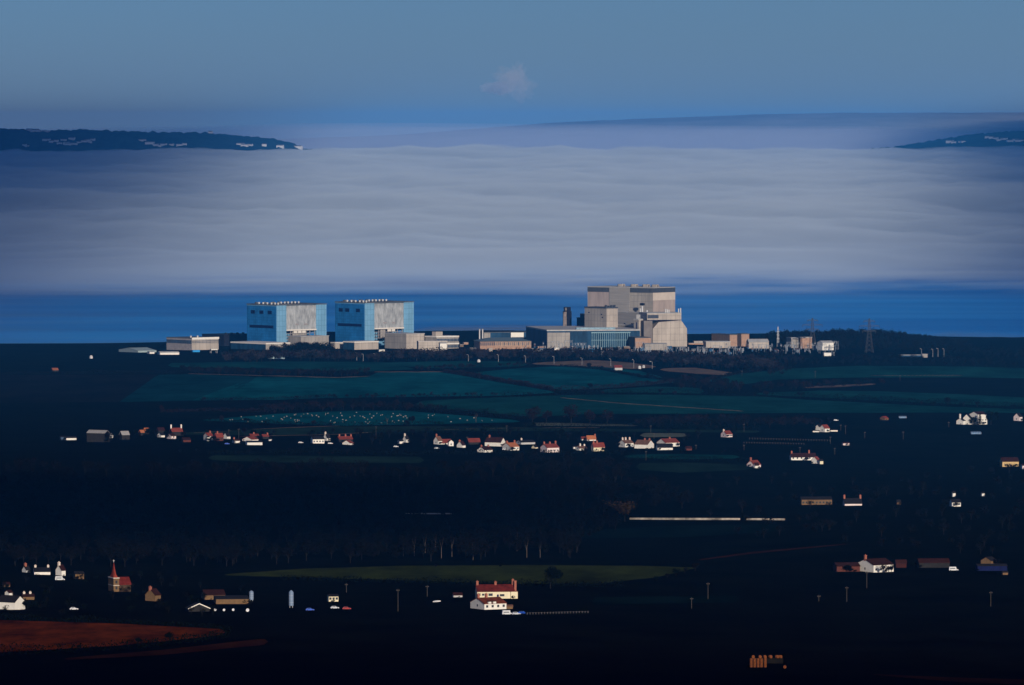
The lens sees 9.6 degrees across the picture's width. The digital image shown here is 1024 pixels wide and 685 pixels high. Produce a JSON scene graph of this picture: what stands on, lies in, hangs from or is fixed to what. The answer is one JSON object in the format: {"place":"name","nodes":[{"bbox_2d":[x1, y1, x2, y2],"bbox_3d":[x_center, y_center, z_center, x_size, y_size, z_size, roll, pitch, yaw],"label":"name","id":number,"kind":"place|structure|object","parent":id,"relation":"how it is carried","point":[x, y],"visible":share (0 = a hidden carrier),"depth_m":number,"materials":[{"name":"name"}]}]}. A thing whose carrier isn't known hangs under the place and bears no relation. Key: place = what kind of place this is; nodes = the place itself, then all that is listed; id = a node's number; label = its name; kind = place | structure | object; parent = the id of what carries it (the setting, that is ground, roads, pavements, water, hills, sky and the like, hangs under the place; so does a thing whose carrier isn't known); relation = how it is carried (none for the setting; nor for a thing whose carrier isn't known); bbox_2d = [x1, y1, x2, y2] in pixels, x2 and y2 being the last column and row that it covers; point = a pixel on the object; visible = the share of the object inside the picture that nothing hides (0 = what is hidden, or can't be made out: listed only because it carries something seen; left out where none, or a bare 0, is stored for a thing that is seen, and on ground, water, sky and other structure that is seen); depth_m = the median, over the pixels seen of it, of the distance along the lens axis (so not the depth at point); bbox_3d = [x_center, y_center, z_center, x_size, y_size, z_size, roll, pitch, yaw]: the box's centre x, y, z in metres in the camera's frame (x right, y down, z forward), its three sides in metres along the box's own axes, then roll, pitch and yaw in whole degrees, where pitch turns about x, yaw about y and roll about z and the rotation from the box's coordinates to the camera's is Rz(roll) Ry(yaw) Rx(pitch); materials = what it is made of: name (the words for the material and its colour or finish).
{"place":"outdoors","nodes":[
{"label":"outdoors","id":0,"kind":"place"},
{"bbox_2d":[0,374,157,402],"bbox_3d":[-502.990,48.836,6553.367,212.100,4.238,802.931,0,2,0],"label":"field","id":1,"kind":"structure","parent":0,"point":[56,388],"depth_m":6596.73,"materials":[{"name":"plant"}]},
{"bbox_2d":[0,620,223,651],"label":"field","id":2,"kind":"structure","parent":0,"point":[44,633],"depth_m":2891.68,"materials":[{"name":"soil"}]},
{"bbox_2d":[66,639,267,659],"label":"grass bank","id":3,"kind":"structure","parent":0,"point":[256,642],"depth_m":2772.32,"materials":[{"name":"brown plant"}]},
{"bbox_2d":[120,374,254,401],"bbox_3d":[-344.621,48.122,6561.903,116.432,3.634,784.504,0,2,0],"label":"field","id":4,"kind":"structure","parent":0,"point":[185,387],"depth_m":6555.85,"materials":[{"name":"plant"}]},
{"bbox_2d":[0,128,392,198],"bbox_3d":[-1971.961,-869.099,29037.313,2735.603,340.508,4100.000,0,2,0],"label":"hills","id":5,"kind":"structure","parent":0,"point":[109,164],"depth_m":27462.27,"materials":[{"name":"blue"}]},
{"bbox_2d":[169,361,411,371],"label":"field","id":6,"kind":"structure","parent":0,"point":[374,366],"depth_m":7282.01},
{"bbox_2d":[208,455,423,462],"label":"field","id":7,"kind":"structure","parent":0,"point":[371,459],"depth_m":4903.72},
{"bbox_2d":[206,410,518,425],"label":"field","id":8,"kind":"structure","parent":0,"point":[347,416],"depth_m":5780.61,"materials":[{"name":"plant"}]},
{"bbox_2d":[194,372,552,399],"bbox_3d":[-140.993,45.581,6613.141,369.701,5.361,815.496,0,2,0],"label":"field","id":9,"kind":"structure","parent":0,"point":[393,384],"depth_m":6534.65,"materials":[{"name":"plant"}]},
{"bbox_2d":[383,361,526,367],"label":"field","id":10,"kind":"structure","parent":0,"point":[456,364],"depth_m":7353.52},
{"bbox_2d":[226,565,693,583],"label":"field","id":11,"kind":"structure","parent":0,"point":[571,573],"depth_m":3399.54,"materials":[{"name":"plant"}]},
{"bbox_2d":[183,426,759,434],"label":"field","id":12,"kind":"structure","parent":0,"point":[304,430],"depth_m":5510.24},
{"bbox_2d":[0,330,1023,684],"bbox_3d":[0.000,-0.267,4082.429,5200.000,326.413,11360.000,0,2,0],"label":"ground","id":13,"kind":"structure","parent":0,"point":[860,628],"depth_m":3543.80,"materials":[{"name":"plant"}]},
{"bbox_2d":[0,595,24,609],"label":"house","id":14,"kind":"structure","parent":13,"relation":"on","point":[13,602],"depth_m":3062.57,"materials":[{"name":"paint"}]},
{"bbox_2d":[33,564,50,574],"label":"house","id":15,"kind":"structure","parent":13,"relation":"on","point":[42,570],"depth_m":3348.14,"materials":[{"name":"paint"}]},
{"bbox_2d":[87,430,109,441],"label":"barn","id":16,"kind":"structure","parent":13,"relation":"on","point":[95,435],"depth_m":5220.73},
{"bbox_2d":[0,624,230,654],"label":"hedge","id":17,"kind":"object","parent":13,"relation":"on","point":[157,641],"visible":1,"depth_m":2793.87,"materials":[{"name":"green plant"}]},
{"bbox_2d":[108,560,130,591],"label":"church","id":18,"kind":"structure","parent":13,"relation":"on","point":[115,583],"depth_m":3217.35,"materials":[{"name":"red stone"}]},
{"bbox_2d":[0,570,251,614],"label":"woodland","id":19,"kind":"object","parent":13,"relation":"on","point":[249,601],"visible":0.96,"depth_m":3121.35,"materials":[{"name":"green plant"}]},
{"bbox_2d":[118,347,156,351],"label":"storage shed","id":20,"kind":"structure","parent":13,"relation":"on","point":[142,349],"depth_m":7803.61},
{"bbox_2d":[145,586,160,600],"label":"house","id":21,"kind":"structure","parent":13,"relation":"on","point":[152,594],"depth_m":3142.85,"materials":[{"name":"beige stone"}]},
{"bbox_2d":[166,336,218,349],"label":"office block","id":22,"kind":"structure","parent":13,"relation":"on","point":[191,343],"depth_m":7922.26,"materials":[{"name":"concrete"}]},
{"bbox_2d":[185,602,210,611],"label":"barn","id":23,"kind":"structure","parent":13,"relation":"on","point":[196,606],"depth_m":3058.57,"materials":[{"name":"black stone"}]},
{"bbox_2d":[201,589,225,599],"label":"barn","id":24,"kind":"structure","parent":13,"relation":"on","point":[211,594],"depth_m":3161.33,"materials":[{"name":"beige stone"}]},
{"bbox_2d":[160,407,275,411],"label":"hedge","id":25,"kind":"object","parent":13,"relation":"on","point":[187,410],"visible":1,"depth_m":5969.59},
{"bbox_2d":[202,332,246,345],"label":"turbine hall","id":26,"kind":"structure","parent":13,"relation":"on","point":[225,339],"depth_m":8145.14,"materials":[{"name":"blue metal"}]},
{"bbox_2d":[214,595,248,603],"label":"barn","id":27,"kind":"structure","parent":13,"relation":"on","point":[230,599],"depth_m":3122.46,"materials":[{"name":"beige stone"}]},
{"bbox_2d":[230,341,289,349],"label":"building","id":28,"kind":"structure","parent":13,"relation":"on","point":[259,345],"depth_m":7927.79,"materials":[{"name":"grey concrete"}]},
{"bbox_2d":[200,394,333,400],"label":"hedge","id":29,"kind":"object","parent":13,"relation":"on","point":[265,398],"visible":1,"depth_m":6235.23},
{"bbox_2d":[180,364,370,376],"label":"woodland","id":30,"kind":"object","parent":13,"relation":"on","point":[209,369],"visible":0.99,"depth_m":6871.85,"materials":[{"name":"green plant"}]},
{"bbox_2d":[247,301,326,341],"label":"reactor building","id":31,"kind":"structure","parent":13,"relation":"on","point":[275,322],"depth_m":8020.26,"materials":[{"name":"metal"}]},
{"bbox_2d":[269,341,335,357],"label":"woodland","id":32,"kind":"object","parent":13,"relation":"on","point":[299,345],"visible":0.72,"depth_m":7662.82,"materials":[{"name":"green plant"}]},
{"bbox_2d":[288,335,328,344],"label":"plant annex","id":33,"kind":"object","parent":13,"relation":"on","point":[310,339],"visible":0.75,"depth_m":7949.25,"materials":[{"name":"grey concrete"}]},
{"bbox_2d":[206,417,443,425],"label":"hedge","id":34,"kind":"object","parent":13,"relation":"on","point":[274,422],"visible":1,"depth_m":5618.61,"materials":[{"name":"green plant"}]},
{"bbox_2d":[0,451,694,566],"bbox_3d":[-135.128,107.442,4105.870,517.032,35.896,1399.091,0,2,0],"label":"woodland","id":35,"kind":"object","parent":13,"relation":"on","point":[120,545],"visible":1,"depth_m":3957.31,"materials":[{"name":"green plant"}]},
{"bbox_2d":[259,398,449,412],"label":"woodland","id":36,"kind":"object","parent":13,"relation":"on","point":[338,403],"visible":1,"depth_m":5972.82,"materials":[{"name":"green plant"}]},
{"bbox_2d":[343,340,378,349],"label":"building","id":37,"kind":"structure","parent":13,"relation":"on","point":[359,345],"depth_m":7945.61,"materials":[{"name":"concrete"}]},
{"bbox_2d":[335,299,413,345],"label":"reactor building","id":38,"kind":"structure","parent":13,"relation":"on","point":[367,319],"depth_m":8070.71,"materials":[{"name":"metal"}]},
{"bbox_2d":[385,332,424,348],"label":"plant annex","id":39,"kind":"object","parent":13,"relation":"on","point":[400,340],"visible":0.74,"depth_m":7976.35,"materials":[{"name":"grey concrete"}]},
{"bbox_2d":[328,392,498,398],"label":"woodland","id":40,"kind":"object","parent":13,"relation":"on","point":[373,396],"visible":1,"depth_m":6262.05,"materials":[{"name":"green plant"}]},
{"bbox_2d":[417,341,446,350],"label":"building","id":41,"kind":"structure","parent":13,"relation":"on","point":[427,344],"depth_m":7866.75,"materials":[{"name":"concrete"}]},
{"bbox_2d":[425,331,458,348],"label":"admin building","id":42,"kind":"structure","parent":13,"relation":"on","point":[452,341],"depth_m":7977.53,"materials":[{"name":"metal"}]},
{"bbox_2d":[281,574,623,586],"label":"hedge","id":43,"kind":"object","parent":13,"relation":"on","point":[455,579],"visible":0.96,"depth_m":3302.84,"materials":[{"name":"green plant"}]},
{"bbox_2d":[400,403,530,419],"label":"hedge","id":44,"kind":"object","parent":13,"relation":"on","point":[468,412],"visible":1,"depth_m":5818.03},
{"bbox_2d":[415,361,530,370],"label":"woodland","id":45,"kind":"object","parent":13,"relation":"on","point":[467,365],"visible":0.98,"depth_m":7158.74,"materials":[{"name":"green plant"}]},
{"bbox_2d":[470,593,506,609],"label":"farmhouse","id":46,"kind":"object","parent":13,"relation":"on","point":[486,602],"visible":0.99,"depth_m":3071.61,"materials":[{"name":"paint"}]},
{"bbox_2d":[371,425,607,433],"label":"hedge","id":47,"kind":"object","parent":13,"relation":"on","point":[429,430],"visible":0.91,"depth_m":5483.83,"materials":[{"name":"green plant"}]},
{"bbox_2d":[485,435,505,445],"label":"house","id":48,"kind":"structure","parent":13,"relation":"on","point":[494,441],"depth_m":5222.36,"materials":[{"name":"paint"}]},
{"bbox_2d":[475,579,517,598],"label":"farmhouse","id":49,"kind":"object","parent":13,"relation":"on","point":[504,591],"visible":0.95,"depth_m":3162.76,"materials":[{"name":"paint"}]},
{"bbox_2d":[221,346,782,371],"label":"woodland","id":50,"kind":"object","parent":13,"relation":"on","point":[696,357],"visible":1,"depth_m":7446.31,"materials":[{"name":"green plant"}]},
{"bbox_2d":[474,337,530,349],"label":"brick hall","id":51,"kind":"structure","parent":13,"relation":"on","point":[504,342],"depth_m":7917.57,"materials":[{"name":"brown brick"}]},
{"bbox_2d":[483,332,525,338],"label":"boiler house","id":52,"kind":"structure","parent":13,"relation":"on","point":[522,335],"depth_m":8120.11,"materials":[{"name":"metal"}]},
{"bbox_2d":[442,369,579,390],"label":"hedge","id":53,"kind":"object","parent":13,"relation":"on","point":[537,386],"visible":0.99,"depth_m":6685.26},
{"bbox_2d":[424,447,623,454],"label":"hedge","id":54,"kind":"object","parent":13,"relation":"on","point":[550,451],"visible":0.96,"depth_m":5045.28,"materials":[{"name":"green plant"}]},
{"bbox_2d":[542,566,562,588],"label":"oak tree","id":55,"kind":"object","parent":13,"relation":"on","point":[554,572],"visible":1,"depth_m":3249.84,"materials":[{"name":"green plant"}]},
{"bbox_2d":[563,307,571,325],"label":"dark tower","id":56,"kind":"structure","parent":13,"relation":"on","point":[567,316],"depth_m":8086.70,"materials":[{"name":"concrete"}]},
{"bbox_2d":[526,326,639,348],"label":"glazed turbine hall","id":57,"kind":"structure","parent":13,"relation":"on","point":[548,336],"depth_m":7918.23,"materials":[{"name":"blue glass"}]},
{"bbox_2d":[584,305,617,327],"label":"gas block","id":58,"kind":"structure","parent":13,"relation":"on","point":[601,316],"depth_m":7999.21,"materials":[{"name":"grey concrete"}]},
{"bbox_2d":[559,364,677,380],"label":"hedge","id":59,"kind":"object","parent":13,"relation":"on","point":[621,372],"visible":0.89,"depth_m":7079.77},
{"bbox_2d":[602,500,634,521],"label":"bare tree","id":60,"kind":"object","parent":13,"relation":"on","point":[621,508],"visible":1,"depth_m":3930.68,"materials":[{"name":"brown plant"}]},
{"bbox_2d":[587,284,674,320],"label":"reactor hall","id":61,"kind":"structure","parent":13,"relation":"on","point":[652,297],"depth_m":8087.90,"materials":[{"name":"grey concrete"}]},
{"bbox_2d":[618,303,655,324],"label":"link block","id":62,"kind":"structure","parent":13,"relation":"on","point":[624,317],"depth_m":8066.12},
{"bbox_2d":[628,336,650,347],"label":"brick annex","id":63,"kind":"object","parent":13,"relation":"on","point":[632,340],"visible":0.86,"depth_m":7887.81,"materials":[{"name":"brick"}]},
{"bbox_2d":[525,420,760,430],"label":"hedge","id":64,"kind":"object","parent":13,"relation":"on","point":[606,423],"visible":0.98,"depth_m":5573.37,"materials":[{"name":"green plant"}]},
{"bbox_2d":[634,438,653,447],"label":"house","id":65,"kind":"structure","parent":13,"relation":"on","point":[645,443],"depth_m":5156.72,"materials":[{"name":"paint"}]},
{"bbox_2d":[642,343,666,349],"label":"pale store","id":66,"kind":"structure","parent":13,"relation":"on","point":[654,346],"depth_m":7806.78,"materials":[{"name":"grey concrete"}]},
{"bbox_2d":[639,308,686,346],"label":"fuel building","id":67,"kind":"structure","parent":13,"relation":"on","point":[668,327],"depth_m":7959.48,"materials":[{"name":"concrete"}]},
{"bbox_2d":[630,518,739,519],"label":"stone wall","id":68,"kind":"structure","parent":13,"relation":"on","point":[684,518],"depth_m":3944.29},
{"bbox_2d":[624,455,749,461],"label":"hedge","id":69,"kind":"object","parent":13,"relation":"on","point":[630,458],"visible":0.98,"depth_m":4895.37,"materials":[{"name":"green plant"}]},
{"bbox_2d":[703,341,730,347],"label":"concrete store","id":70,"kind":"structure","parent":13,"relation":"on","point":[715,344],"depth_m":7936.55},
{"bbox_2d":[711,333,737,346],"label":"brown brick block","id":71,"kind":"structure","parent":13,"relation":"on","point":[732,338],"depth_m":8021.29,"materials":[{"name":"brick"}]},
{"bbox_2d":[635,413,832,427],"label":"woodland","id":72,"kind":"object","parent":13,"relation":"on","point":[728,420],"visible":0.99,"depth_m":5563.23,"materials":[{"name":"green plant"}]},
{"bbox_2d":[736,333,749,345],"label":"brown brick block","id":73,"kind":"structure","parent":13,"relation":"on","point":[742,338],"depth_m":8037.50,"materials":[{"name":"brick"}]},
{"bbox_2d":[746,339,768,348],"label":"hipped store","id":74,"kind":"structure","parent":13,"relation":"on","point":[749,342],"depth_m":7947.61,"materials":[{"name":"concrete"}]},
{"bbox_2d":[499,388,1023,407],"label":"hedge","id":75,"kind":"object","parent":13,"relation":"on","point":[878,400],"visible":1,"depth_m":6244.21,"materials":[{"name":"green plant"}]},
{"bbox_2d":[718,345,804,373],"bbox_3d":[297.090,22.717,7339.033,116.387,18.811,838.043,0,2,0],"label":"woodland","id":76,"kind":"object","parent":13,"relation":"on","point":[780,356],"visible":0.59,"depth_m":7326.62,"materials":[{"name":"green plant"}]},
{"bbox_2d":[789,450,815,459],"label":"house","id":77,"kind":"structure","parent":13,"relation":"on","point":[799,456],"depth_m":4933.45,"materials":[{"name":"paint"}]},
{"bbox_2d":[800,496,831,504],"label":"terrace","id":78,"kind":"structure","parent":13,"relation":"on","point":[820,500],"depth_m":4134.64,"materials":[{"name":"beige stone"}]},
{"bbox_2d":[751,378,884,389],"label":"woodland","id":79,"kind":"object","parent":13,"relation":"on","point":[794,383],"visible":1,"depth_m":6577.05,"materials":[{"name":"green plant"}]},
{"bbox_2d":[832,562,859,571],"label":"barn","id":80,"kind":"structure","parent":13,"relation":"on","point":[837,566],"depth_m":3387.66,"materials":[{"name":"red brick"}]},
{"bbox_2d":[842,494,861,505],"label":"house","id":81,"kind":"structure","parent":13,"relation":"on","point":[852,502],"depth_m":4116.31,"materials":[{"name":"paint"}]},
{"bbox_2d":[758,327,968,343],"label":"woodland","id":82,"kind":"object","parent":13,"relation":"on","point":[851,333],"visible":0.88,"depth_m":8339.29,"materials":[{"name":"green plant"}]},
{"bbox_2d":[704,463,1023,553],"bbox_3d":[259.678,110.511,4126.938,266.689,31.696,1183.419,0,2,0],"label":"woodland","id":83,"kind":"object","parent":13,"relation":"on","point":[795,497],"visible":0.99,"depth_m":3902.33,"materials":[{"name":"green plant"}]},
{"bbox_2d":[857,554,893,571],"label":"house","id":84,"kind":"structure","parent":13,"relation":"on","point":[869,565],"depth_m":3385.78,"materials":[{"name":"paint"}]},
{"bbox_2d":[768,335,1023,357],"bbox_3d":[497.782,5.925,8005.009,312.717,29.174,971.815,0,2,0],"label":"woodland","id":85,"kind":"object","parent":13,"relation":"on","point":[842,341],"visible":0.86,"depth_m":7941.49,"materials":[{"name":"green plant"}]},
{"bbox_2d":[801,352,1023,365],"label":"woodland","id":86,"kind":"object","parent":13,"relation":"on","point":[909,361],"visible":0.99,"depth_m":7340.25,"materials":[{"name":"green plant"}]},
{"bbox_2d":[916,558,949,567],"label":"barn","id":87,"kind":"structure","parent":13,"relation":"on","point":[934,562],"depth_m":3421.74,"materials":[{"name":"red tile"}]},
{"bbox_2d":[975,564,1007,570],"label":"shed","id":88,"kind":"structure","parent":13,"relation":"on","point":[991,567],"depth_m":3397.58,"materials":[{"name":"blue metal"}]},
{"bbox_2d":[999,457,1018,466],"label":"house","id":89,"kind":"structure","parent":13,"relation":"on","point":[1004,461],"depth_m":4829.77,"materials":[{"name":"beige tile"}]},
{"bbox_2d":[0,180,1023,343],"bbox_3d":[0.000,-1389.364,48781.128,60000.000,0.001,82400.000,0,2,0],"label":"sea","id":90,"kind":"structure","parent":0,"point":[742,256],"depth_m":14403.50,"materials":[{"name":"liquid"}]},
{"bbox_2d":[0,0,1023,138],"label":"sky","id":91,"kind":"structure","parent":0,"point":[277,69],"materials":[{"name":"blue"}]},
{"bbox_2d":[477,366,672,389],"bbox_3d":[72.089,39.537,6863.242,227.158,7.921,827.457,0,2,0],"label":"field","id":92,"kind":"structure","parent":0,"point":[557,377],"depth_m":6930.50,"materials":[{"name":"plant"}]},
{"bbox_2d":[579,380,673,389],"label":"hedge","id":93,"kind":"object","parent":92,"relation":"on","point":[636,384],"visible":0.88,"depth_m":6550.49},
{"bbox_2d":[536,423,637,425],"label":"field","id":94,"kind":"structure","parent":0,"point":[564,424],"depth_m":5635.69,"materials":[{"name":"green plant"}]},
{"bbox_2d":[533,360,654,368],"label":"field","id":95,"kind":"structure","parent":0,"point":[611,364],"depth_m":7364.10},
{"bbox_2d":[276,112,1023,179],"bbox_3d":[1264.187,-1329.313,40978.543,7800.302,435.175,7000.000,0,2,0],"label":"hills","id":96,"kind":"structure","parent":0,"point":[824,146],"depth_m":38776.34,"materials":[{"name":"blue"}]},
{"bbox_2d":[601,387,703,392],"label":"field","id":97,"kind":"structure","parent":0,"point":[663,391],"depth_m":6448.47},
{"bbox_2d":[662,374,743,391],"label":"woodland","id":98,"kind":"object","parent":97,"relation":"on","point":[716,383],"visible":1,"depth_m":6530.54,"materials":[{"name":"green plant"}]},
{"bbox_2d":[640,433,685,436],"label":"field","id":99,"kind":"structure","parent":0,"point":[663,435],"depth_m":5415.24,"materials":[{"name":"green plant"}]},
{"bbox_2d":[592,596,739,603],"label":"field","id":100,"kind":"structure","parent":0,"point":[653,600],"depth_m":3147.35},
{"bbox_2d":[572,524,776,537],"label":"field","id":101,"kind":"structure","parent":0,"point":[676,531],"depth_m":3801.46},
{"bbox_2d":[625,454,738,458],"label":"field","id":102,"kind":"structure","parent":0,"point":[687,455],"depth_m":4974.68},
{"bbox_2d":[636,462,751,472],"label":"field","id":103,"kind":"structure","parent":0,"point":[678,467],"depth_m":4763.41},
{"bbox_2d":[660,368,734,374],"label":"field","id":104,"kind":"structure","parent":0,"point":[698,371],"depth_m":7117.07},
{"bbox_2d":[416,394,1023,416],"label":"field","id":105,"kind":"structure","parent":0,"point":[555,405],"depth_m":6029.31,"materials":[{"name":"plant"}]},
{"bbox_2d":[700,544,843,559],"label":"grass bank","id":106,"kind":"structure","parent":0,"point":[767,551],"depth_m":3564.94,"materials":[{"name":"plant"}]},
{"bbox_2d":[707,366,1023,383],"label":"field","id":107,"kind":"structure","parent":0,"point":[860,371],"depth_m":7012.44,"materials":[{"name":"plant"}]},
{"bbox_2d":[757,390,1023,406],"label":"field","id":108,"kind":"structure","parent":0,"point":[962,398],"depth_m":6341.27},
{"bbox_2d":[845,131,1023,196],"bbox_3d":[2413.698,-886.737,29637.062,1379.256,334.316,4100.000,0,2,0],"label":"hills","id":109,"kind":"structure","parent":0,"point":[977,165],"depth_m":28205.17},
{"bbox_2d":[872,674,1023,684],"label":"grass bank","id":110,"kind":"structure","parent":0,"point":[987,680],"depth_m":2642.01,"materials":[{"name":"plant"}]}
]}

